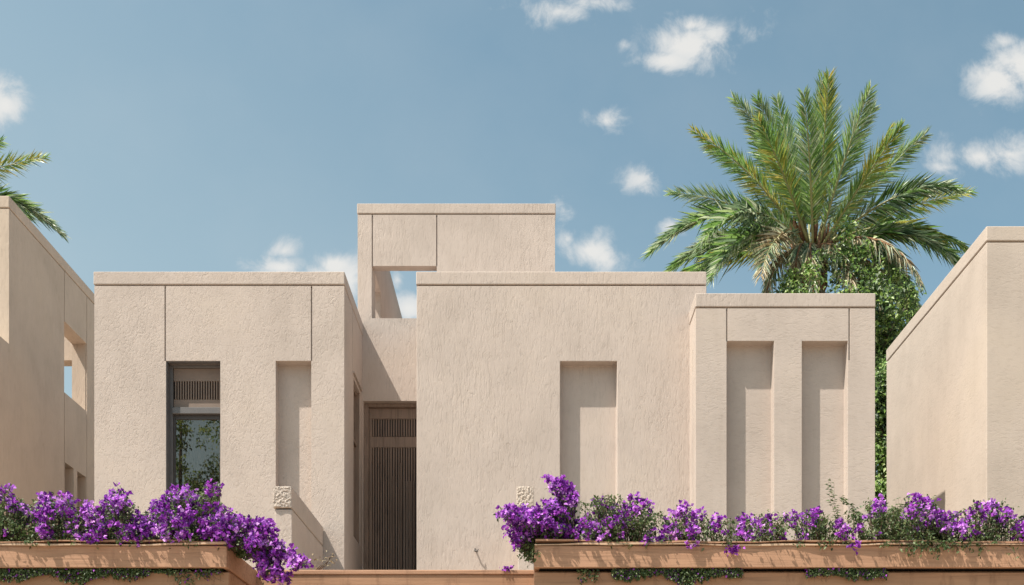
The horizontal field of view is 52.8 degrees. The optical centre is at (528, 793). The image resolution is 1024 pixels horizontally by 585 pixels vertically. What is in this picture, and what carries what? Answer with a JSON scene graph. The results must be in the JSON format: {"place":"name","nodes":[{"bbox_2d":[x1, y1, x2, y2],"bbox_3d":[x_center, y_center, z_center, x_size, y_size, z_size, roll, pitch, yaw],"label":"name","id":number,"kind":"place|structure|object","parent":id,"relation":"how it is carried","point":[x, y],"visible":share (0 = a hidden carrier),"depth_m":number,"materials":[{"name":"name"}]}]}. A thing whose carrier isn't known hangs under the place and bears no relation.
{"place":"outdoors","nodes":[
{"label":"outdoors","id":0,"kind":"place"},
{"bbox_2d":[0,196,93,540],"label":"house","id":1,"kind":"structure","parent":0,"point":[46,337],"depth_m":18.15,"materials":[{"name":"paint"}]},
{"bbox_2d":[94,204,874,569],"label":"house","id":2,"kind":"structure","parent":0,"point":[374,428],"depth_m":15.00,"materials":[{"name":"paint"}]},
{"bbox_2d":[166,361,219,532],"bbox_3d":[-4.877,-4.789,15.178,0.891,3.004,0.333,0,0,0],"label":"window","id":3,"kind":"structure","parent":2,"relation":"in","point":[192,391],"depth_m":15.16,"materials":[{"name":"clear glass"}]},
{"bbox_2d":[353,371,362,542],"bbox_3d":[-2.740,-5.192,16.110,0.185,2.504,0.740,0,0,0],"label":"side window","id":4,"kind":"structure","parent":2,"relation":"in","point":[356,395],"depth_m":16.38,"materials":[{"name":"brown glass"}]},
{"bbox_2d":[364,403,416,569],"bbox_3d":[-2.220,-4.337,16.820,0.893,3.994,0.140,0,0,0],"label":"door","id":5,"kind":"structure","parent":2,"relation":"in","point":[390,430],"depth_m":16.81,"materials":[{"name":"brown wood"}]},
{"bbox_2d":[0,0,1023,471],"label":"sky","id":6,"kind":"structure","parent":0,"point":[178,135],"materials":[{"name":"blue"}]},
{"bbox_2d":[886,226,1023,540],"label":"house","id":7,"kind":"structure","parent":0,"point":[955,391],"depth_m":14.47,"materials":[{"name":"paint"}]},
{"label":"terrace","id":8,"kind":"structure","parent":0,"visible":0},
{"bbox_2d":[0,136,69,242],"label":"palm tree","id":9,"kind":"object","parent":8,"relation":"on","point":[29,209],"visible":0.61,"depth_m":24.20,"materials":[{"name":"green plant"}]},
{"bbox_2d":[273,486,322,569],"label":"garden wall","id":10,"kind":"structure","parent":8,"relation":"on","point":[299,526],"depth_m":13.31,"materials":[{"name":"paint"}]},
{"bbox_2d":[516,486,533,569],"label":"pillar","id":11,"kind":"structure","parent":8,"relation":"on","point":[525,495],"depth_m":12.98,"materials":[{"name":"paint"}]},
{"bbox_2d":[638,67,979,317],"bbox_3d":[6.483,-9.443,24.202,8.001,14.227,4.841,0,0,0],"label":"palm tree","id":12,"kind":"object","parent":8,"relation":"on","point":[767,233],"visible":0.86,"depth_m":23.09,"materials":[{"name":"green plant"}]},
{"bbox_2d":[769,215,926,479],"bbox_3d":[7.124,-7.567,22.530,3.734,10.475,2.798,0,0,0],"label":"leafy tree","id":13,"kind":"object","parent":8,"relation":"on","point":[891,327],"visible":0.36,"depth_m":22.66,"materials":[{"name":"green plant"}]},
{"bbox_2d":[875,354,886,528],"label":"climbing shrub","id":14,"kind":"object","parent":8,"relation":"on","point":[880,432],"visible":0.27,"depth_m":18.36,"materials":[{"name":"green plant"}]},
{"label":"ground","id":15,"kind":"structure","parent":0,"visible":0},
{"bbox_2d":[0,539,255,584],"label":"planter box","id":16,"kind":"object","parent":15,"relation":"on","point":[154,555],"visible":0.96,"depth_m":10.00,"materials":[{"name":"wood"}]},
{"bbox_2d":[0,483,42,549],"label":"bougainvillea bush","id":17,"kind":"object","parent":16,"relation":"on","point":[14,510],"visible":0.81,"depth_m":10.14,"materials":[{"name":"purple plant"}]},
{"bbox_2d":[31,490,106,548],"bbox_3d":[-4.598,-2.733,10.306,0.691,0.775,1.350,0,0,-26],"label":"bougainvillea bush","id":18,"kind":"object","parent":16,"relation":"on","point":[90,524],"visible":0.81,"depth_m":10.06,"materials":[{"name":"purple plant"}]},
{"bbox_2d":[0,567,151,584],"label":"trailing plant","id":19,"kind":"object","parent":16,"relation":"hanging from","point":[22,575],"visible":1,"depth_m":10.03,"materials":[{"name":"green plant"}]},
{"bbox_2d":[95,482,158,546],"bbox_3d":[-4.046,-2.731,10.363,0.630,0.838,1.191,0,0,-23],"label":"bougainvillea bush","id":20,"kind":"object","parent":16,"relation":"on","point":[116,508],"visible":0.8,"depth_m":10.04,"materials":[{"name":"purple plant"}]},
{"bbox_2d":[146,479,227,548],"bbox_3d":[-3.427,-2.769,10.363,0.822,0.919,1.329,0,0,-21],"label":"bougainvillea bush","id":21,"kind":"object","parent":16,"relation":"on","point":[170,515],"visible":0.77,"depth_m":10.04,"materials":[{"name":"purple plant"}]},
{"bbox_2d":[152,568,223,584],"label":"trailing plant","id":22,"kind":"object","parent":16,"relation":"hanging from","point":[209,571],"visible":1,"depth_m":10.04,"materials":[{"name":"green plant"}]},
{"bbox_2d":[217,507,262,558],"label":"bougainvillea bush","id":23,"kind":"object","parent":16,"relation":"on","point":[234,526],"visible":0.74,"depth_m":9.96,"materials":[{"name":"purple plant"}]},
{"bbox_2d":[230,514,313,584],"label":"bougainvillea bush","id":24,"kind":"object","parent":16,"relation":"on","point":[271,553],"visible":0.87,"depth_m":9.98,"materials":[{"name":"purple plant"}]},
{"bbox_2d":[256,570,533,584],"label":"retaining wall","id":25,"kind":"structure","parent":15,"relation":"on","point":[410,577],"depth_m":11.10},
{"bbox_2d":[309,550,336,569],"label":"dry sprig","id":26,"kind":"object","parent":25,"relation":"on","point":[330,557],"visible":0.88,"depth_m":11.20,"materials":[{"name":"brown plant"}]},
{"bbox_2d":[499,565,513,571],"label":"fallen flower","id":27,"kind":"object","parent":25,"relation":"on","point":[506,568],"visible":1,"depth_m":11.08,"materials":[{"name":"purple plant"}]},
{"bbox_2d":[534,539,1023,584],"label":"planter box","id":28,"kind":"object","parent":15,"relation":"on","point":[778,562],"visible":0.85,"depth_m":10.00,"materials":[{"name":"wood"}]},
{"bbox_2d":[493,497,588,567],"bbox_3d":[0.148,-2.573,10.360,0.984,0.763,1.090,0,0,0],"label":"bougainvillea bush","id":29,"kind":"object","parent":28,"relation":"on","point":[529,526],"visible":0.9,"depth_m":10.02,"materials":[{"name":"purple plant"}]},
{"bbox_2d":[540,474,578,538],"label":"bougainvillea bush","id":30,"kind":"object","parent":28,"relation":"on","point":[563,486],"visible":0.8,"depth_m":10.13,"materials":[{"name":"purple plant"}]},
{"bbox_2d":[577,568,601,584],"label":"trailing plant","id":31,"kind":"object","parent":28,"relation":"hanging from","point":[589,574],"visible":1,"depth_m":10.04,"materials":[{"name":"green plant"}]},
{"bbox_2d":[575,491,669,549],"bbox_3d":[0.956,-2.716,10.356,0.990,0.776,1.072,0,0,0],"label":"bougainvillea bush","id":32,"kind":"object","parent":28,"relation":"on","point":[626,525],"visible":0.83,"depth_m":10.12,"materials":[{"name":"purple plant"}]},
{"bbox_2d":[611,568,743,584],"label":"trailing plant","id":33,"kind":"object","parent":28,"relation":"hanging from","point":[675,575],"visible":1,"depth_m":10.02,"materials":[{"name":"green plant"}]},
{"bbox_2d":[658,500,735,551],"bbox_3d":[1.690,-2.646,10.351,0.753,0.713,1.146,0,0,10],"label":"bougainvillea bush","id":34,"kind":"object","parent":28,"relation":"on","point":[693,531],"visible":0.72,"depth_m":10.10,"materials":[{"name":"purple plant"}]},
{"bbox_2d":[724,540,744,555],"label":"fallen flower","id":35,"kind":"object","parent":28,"relation":"on","point":[734,550],"visible":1,"depth_m":9.96,"materials":[{"name":"purple plant"}]},
{"bbox_2d":[731,509,793,544],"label":"bougainvillea bush","id":36,"kind":"object","parent":28,"relation":"on","point":[759,530],"visible":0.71,"depth_m":10.18,"materials":[{"name":"purple plant"}]},
{"bbox_2d":[783,505,861,554],"bbox_3d":[2.949,-2.608,10.340,0.774,0.671,1.108,0,0,12],"label":"bougainvillea bush","id":37,"kind":"object","parent":28,"relation":"on","point":[819,530],"visible":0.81,"depth_m":10.11,"materials":[{"name":"purple plant"}]},
{"bbox_2d":[825,479,843,538],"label":"weed","id":38,"kind":"object","parent":28,"relation":"on","point":[831,489],"visible":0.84,"depth_m":10.30,"materials":[{"name":"green plant"}]},
{"bbox_2d":[805,568,888,581],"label":"trailing plant","id":39,"kind":"object","parent":28,"relation":"hanging from","point":[856,573],"visible":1,"depth_m":10.02,"materials":[{"name":"green plant"}]},
{"bbox_2d":[840,495,869,537],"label":"weed","id":40,"kind":"object","parent":28,"relation":"on","point":[847,503],"visible":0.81,"depth_m":10.30,"materials":[{"name":"green plant"}]},
{"bbox_2d":[851,494,909,546],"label":"bougainvillea bush","id":41,"kind":"object","parent":28,"relation":"on","point":[877,509],"visible":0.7,"depth_m":10.14,"materials":[{"name":"green plant"}]},
{"bbox_2d":[897,492,959,550],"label":"bougainvillea bush","id":42,"kind":"object","parent":28,"relation":"on","point":[928,511],"visible":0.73,"depth_m":10.07,"materials":[{"name":"purple plant"}]},
{"bbox_2d":[880,533,1019,559],"bbox_3d":[4.040,-2.377,10.341,1.350,0.308,1.083,0,0,0],"label":"trailing plant","id":43,"kind":"object","parent":28,"relation":"on","point":[944,545],"visible":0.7,"depth_m":9.93,"materials":[{"name":"green plant"}]},
{"bbox_2d":[950,498,1018,549],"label":"bougainvillea bush","id":44,"kind":"object","parent":28,"relation":"on","point":[988,514],"visible":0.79,"depth_m":10.13,"materials":[{"name":"purple plant"}]},
{"bbox_2d":[1006,514,1023,541],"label":"bougainvillea bush","id":45,"kind":"object","parent":28,"relation":"on","point":[1017,531],"visible":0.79,"depth_m":10.06,"materials":[{"name":"purple plant"}]}
]}

